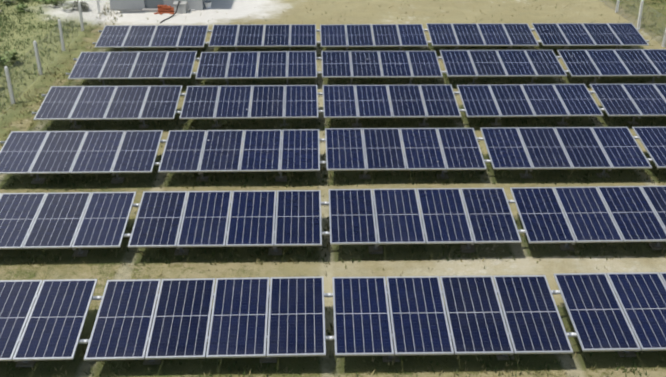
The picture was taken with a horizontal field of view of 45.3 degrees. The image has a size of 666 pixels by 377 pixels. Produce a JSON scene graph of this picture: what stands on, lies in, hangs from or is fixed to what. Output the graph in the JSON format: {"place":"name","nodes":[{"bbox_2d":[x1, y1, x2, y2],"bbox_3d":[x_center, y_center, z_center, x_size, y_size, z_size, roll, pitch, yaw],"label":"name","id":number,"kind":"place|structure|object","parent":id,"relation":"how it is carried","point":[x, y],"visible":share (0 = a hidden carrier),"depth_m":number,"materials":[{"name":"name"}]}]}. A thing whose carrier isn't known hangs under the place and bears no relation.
{"place":"outdoors","nodes":[
{"label":"outdoors","id":0,"kind":"place"},
{"bbox_2d":[0,0,665,376],"bbox_3d":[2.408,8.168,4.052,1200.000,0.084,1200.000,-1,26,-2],"label":"ground","id":1,"kind":"structure","parent":0,"point":[200,264],"depth_m":20.77,"materials":[{"name":"beige soil"}]},
{"bbox_2d":[4,66,14,103],"bbox_3d":[-10.487,-3.221,25.965,0.116,1.565,0.116,-3,27,-4],"label":"fence post","id":2,"kind":"object","parent":1,"relation":"on","point":[9,83],"visible":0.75,"depth_m":25.86,"materials":[{"name":"concrete"}]},
{"bbox_2d":[33,41,42,74],"bbox_3d":[-10.568,-4.543,28.648,0.116,1.565,0.116,1,28,4],"label":"fence post","id":3,"kind":"object","parent":1,"relation":"on","point":[38,57],"visible":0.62,"depth_m":28.55,"materials":[{"name":"concrete"}]},
{"bbox_2d":[0,0,89,83],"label":"bushes","id":4,"kind":"object","parent":1,"relation":"on","point":[19,8],"visible":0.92,"depth_m":37.12,"materials":[{"name":"green plant"}]},
{"bbox_2d":[0,279,97,366],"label":"solar table","id":5,"kind":"object","parent":1,"relation":"on","point":[53,327],"visible":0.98,"depth_m":14.36,"materials":[{"name":"blue glass"}]},
{"bbox_2d":[58,19,64,50],"bbox_3d":[-10.643,-5.874,31.347,0.116,1.565,0.116,-1,26,-2],"label":"fence post","id":6,"kind":"object","parent":1,"relation":"on","point":[60,29],"visible":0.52,"depth_m":31.25,"materials":[{"name":"concrete"}]},
{"bbox_2d":[0,192,135,256],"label":"solar table","id":7,"kind":"object","parent":1,"relation":"on","point":[38,220],"visible":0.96,"depth_m":17.70,"materials":[{"name":"blue glass"}]},
{"bbox_2d":[78,1,83,30],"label":"fence post","id":8,"kind":"object","parent":1,"relation":"on","point":[80,13],"visible":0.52,"depth_m":33.89,"materials":[{"name":"concrete"}]},
{"bbox_2d":[0,130,162,183],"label":"solar table","id":9,"kind":"object","parent":1,"relation":"on","point":[31,153],"visible":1,"depth_m":21.01,"materials":[{"name":"blue glass"}]},
{"bbox_2d":[96,0,100,13],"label":"fence post","id":10,"kind":"object","parent":1,"relation":"on","point":[98,7],"visible":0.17,"depth_m":36.77,"materials":[{"name":"concrete"}]},
{"bbox_2d":[34,86,181,128],"bbox_3d":[-6.812,-2.346,24.611,4.120,1.026,1.979,0,27,-1],"label":"solar table","id":11,"kind":"object","parent":1,"relation":"on","point":[71,103],"visible":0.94,"depth_m":24.38,"materials":[{"name":"blue glass"}]},
{"bbox_2d":[116,9,147,13],"bbox_3d":[-9.326,-8.255,37.182,1.506,0.085,0.516,-2,26,-5],"label":"rail bundle","id":12,"kind":"object","parent":1,"relation":"on","point":[128,11],"visible":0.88,"depth_m":37.16,"materials":[{"name":"metal"}]},
{"bbox_2d":[68,51,196,85],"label":"solar table","id":13,"kind":"object","parent":1,"relation":"on","point":[100,66],"visible":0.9,"depth_m":27.73,"materials":[{"name":"blue glass"}]},
{"bbox_2d":[95,25,208,51],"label":"solar table","id":14,"kind":"object","parent":1,"relation":"on","point":[123,37],"visible":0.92,"depth_m":31.15,"materials":[{"name":"blue glass"}]},
{"bbox_2d":[110,0,207,11],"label":"building","id":15,"kind":"structure","parent":1,"relation":"on","point":[148,5],"depth_m":37.39,"materials":[{"name":"silver metal"}]},
{"bbox_2d":[154,5,173,14],"bbox_3d":[-7.798,-8.283,36.948,0.951,0.352,0.532,-1,26,-2],"label":"brick pile","id":16,"kind":"object","parent":1,"relation":"on","point":[162,9],"visible":0.98,"depth_m":36.95,"materials":[{"name":"orange brick"}]},
{"bbox_2d":[160,1,179,22],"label":"conduit hose","id":17,"kind":"object","parent":1,"relation":"on","point":[173,14],"visible":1,"depth_m":36.46,"materials":[{"name":"grey plastic"}]},
{"bbox_2d":[173,1,186,13],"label":"inspection box","id":18,"kind":"object","parent":1,"relation":"on","point":[182,7],"visible":0.77,"depth_m":36.93,"materials":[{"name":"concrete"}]},
{"bbox_2d":[84,276,325,364],"bbox_3d":[-2.212,2.609,14.613,4.120,1.026,1.979,-1,26,-2],"label":"solar table","id":19,"kind":"object","parent":1,"relation":"on","point":[249,316],"visible":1,"depth_m":14.37,"materials":[{"name":"blue glass"}]},
{"bbox_2d":[204,1,211,8],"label":"bucket","id":20,"kind":"object","parent":1,"relation":"on","point":[207,4],"visible":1,"depth_m":37.76,"materials":[{"name":"white plastic"}]},
{"bbox_2d":[128,190,321,254],"bbox_3d":[-2.326,0.945,17.972,4.120,1.026,1.979,0,26,-2],"label":"solar table","id":21,"kind":"object","parent":1,"relation":"on","point":[285,217],"visible":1,"depth_m":17.74,"materials":[{"name":"blue glass"}]},
{"bbox_2d":[158,129,319,181],"bbox_3d":[-2.418,-0.721,21.335,4.120,1.026,1.979,-1,26,-1],"label":"solar table","id":22,"kind":"object","parent":1,"relation":"on","point":[221,150],"visible":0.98,"depth_m":21.10,"materials":[{"name":"blue glass"}]},
{"bbox_2d":[180,85,317,127],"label":"solar table","id":23,"kind":"object","parent":1,"relation":"on","point":[234,102],"visible":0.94,"depth_m":24.51,"materials":[{"name":"blue glass"}]},
{"bbox_2d":[195,51,316,85],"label":"solar table","id":24,"kind":"object","parent":1,"relation":"on","point":[243,65],"visible":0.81,"depth_m":27.86,"materials":[{"name":"blue glass"}]},
{"bbox_2d":[208,24,315,54],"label":"solar table","id":25,"kind":"object","parent":1,"relation":"on","point":[275,35],"visible":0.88,"depth_m":31.25,"materials":[{"name":"blue glass"}]},
{"bbox_2d":[18,290,576,343],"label":"purlins","id":26,"kind":"object","parent":1,"relation":"on","point":[327,338],"visible":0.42,"depth_m":14.19,"materials":[{"name":"grey metal"}]},
{"bbox_2d":[66,56,568,74],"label":"purlins","id":27,"kind":"object","parent":1,"relation":"on","point":[319,58],"visible":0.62,"depth_m":28.24,"materials":[{"name":"grey metal"}]},
{"bbox_2d":[32,91,604,114],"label":"purlins","id":28,"kind":"object","parent":1,"relation":"on","point":[322,111],"visible":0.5,"depth_m":24.64,"materials":[{"name":"grey metal"}]},
{"bbox_2d":[0,136,652,165],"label":"purlins","id":29,"kind":"object","parent":1,"relation":"on","point":[324,162],"visible":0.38,"depth_m":21.49,"materials":[{"name":"grey metal"}]},
{"bbox_2d":[0,0,665,115],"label":"fence wire","id":30,"kind":"object","parent":1,"relation":"on","point":[109,1],"visible":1,"depth_m":31.63,"materials":[{"name":"grey metal"}]},
{"bbox_2d":[0,0,665,376],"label":"grass tufts","id":31,"kind":"object","parent":1,"relation":"on","point":[182,84],"visible":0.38,"depth_m":24.38,"materials":[{"name":"green plant"}]},
{"bbox_2d":[123,200,559,236],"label":"purlins","id":32,"kind":"object","parent":1,"relation":"on","point":[136,205],"visible":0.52,"depth_m":18.22,"materials":[{"name":"grey metal"}]},
{"bbox_2d":[93,28,648,43],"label":"purlins","id":33,"kind":"object","parent":1,"relation":"on","point":[319,42],"visible":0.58,"depth_m":31.59,"materials":[{"name":"grey metal"}]},
{"bbox_2d":[320,24,427,50],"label":"solar table","id":34,"kind":"object","parent":1,"relation":"on","point":[361,35],"visible":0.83,"depth_m":31.36,"materials":[{"name":"blue glass"}]},
{"bbox_2d":[321,51,442,85],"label":"solar table","id":35,"kind":"object","parent":1,"relation":"on","point":[361,64],"visible":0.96,"depth_m":27.96,"materials":[{"name":"blue glass"}]},
{"bbox_2d":[323,85,460,126],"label":"solar table","id":36,"kind":"object","parent":1,"relation":"on","point":[365,101],"visible":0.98,"depth_m":24.60,"materials":[{"name":"blue glass"}]},
{"bbox_2d":[325,128,486,178],"bbox_3d":[1.866,-0.774,21.465,4.120,1.026,1.979,0,27,-2],"label":"solar table","id":37,"kind":"object","parent":1,"relation":"on","point":[348,149],"visible":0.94,"depth_m":21.24,"materials":[{"name":"blue glass"}]},
{"bbox_2d":[329,188,521,253],"bbox_3d":[1.978,0.892,18.114,4.120,1.026,1.979,0,26,-1],"label":"solar table","id":38,"kind":"object","parent":1,"relation":"on","point":[388,216],"visible":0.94,"depth_m":17.88,"materials":[{"name":"blue glass"}]},
{"bbox_2d":[332,275,572,361],"bbox_3d":[2.070,2.578,14.730,4.120,1.026,1.979,0,26,-1],"label":"solar table","id":39,"kind":"object","parent":1,"relation":"on","point":[407,314],"visible":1,"depth_m":14.49,"materials":[{"name":"blue glass"}]},
{"bbox_2d":[426,23,538,49],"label":"solar table","id":40,"kind":"object","parent":1,"relation":"on","point":[510,35],"visible":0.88,"depth_m":31.49,"materials":[{"name":"blue glass"}]},
{"bbox_2d":[440,50,566,84],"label":"solar table","id":41,"kind":"object","parent":1,"relation":"on","point":[514,63],"visible":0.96,"depth_m":28.09,"materials":[{"name":"blue glass"}]},
{"bbox_2d":[457,84,602,126],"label":"solar table","id":42,"kind":"object","parent":1,"relation":"on","point":[529,100],"visible":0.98,"depth_m":24.71,"materials":[{"name":"blue glass"}]},
{"bbox_2d":[480,127,651,178],"bbox_3d":[6.169,-0.807,21.565,4.120,1.026,1.979,0,27,-1],"label":"solar table","id":43,"kind":"object","parent":1,"relation":"on","point":[608,148],"visible":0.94,"depth_m":21.33,"materials":[{"name":"blue glass"}]},
{"bbox_2d":[510,186,665,250],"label":"solar table","id":44,"kind":"object","parent":1,"relation":"on","point":[590,214],"visible":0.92,"depth_m":18.00,"materials":[{"name":"blue glass"}]},
{"bbox_2d":[532,23,648,49],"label":"solar table","id":45,"kind":"object","parent":1,"relation":"on","point":[565,35],"visible":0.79,"depth_m":31.56,"materials":[{"name":"blue glass"}]},
{"bbox_2d":[553,272,665,356],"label":"solar table","id":46,"kind":"object","parent":1,"relation":"on","point":[602,316],"visible":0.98,"depth_m":14.67,"materials":[{"name":"blue glass"}]},
{"bbox_2d":[557,49,665,83],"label":"solar table","id":47,"kind":"object","parent":1,"relation":"on","point":[616,62],"visible":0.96,"depth_m":28.25,"materials":[{"name":"blue glass"}]},
{"bbox_2d":[590,84,665,124],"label":"solar table","id":48,"kind":"object","parent":1,"relation":"on","point":[637,100],"visible":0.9,"depth_m":24.86,"materials":[{"name":"blue glass"}]},
{"bbox_2d":[637,0,643,27],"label":"fence post","id":49,"kind":"object","parent":1,"relation":"on","point":[639,17],"visible":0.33,"depth_m":34.65,"materials":[{"name":"concrete"}]},
{"bbox_2d":[632,127,665,167],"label":"solar table","id":50,"kind":"object","parent":1,"relation":"on","point":[652,140],"visible":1,"depth_m":21.67,"materials":[{"name":"blue glass"}]},
{"bbox_2d":[662,28,665,46],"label":"fence post","id":51,"kind":"object","parent":1,"relation":"on","point":[664,39],"visible":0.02,"depth_m":32.33,"materials":[{"name":"concrete"}]}
]}

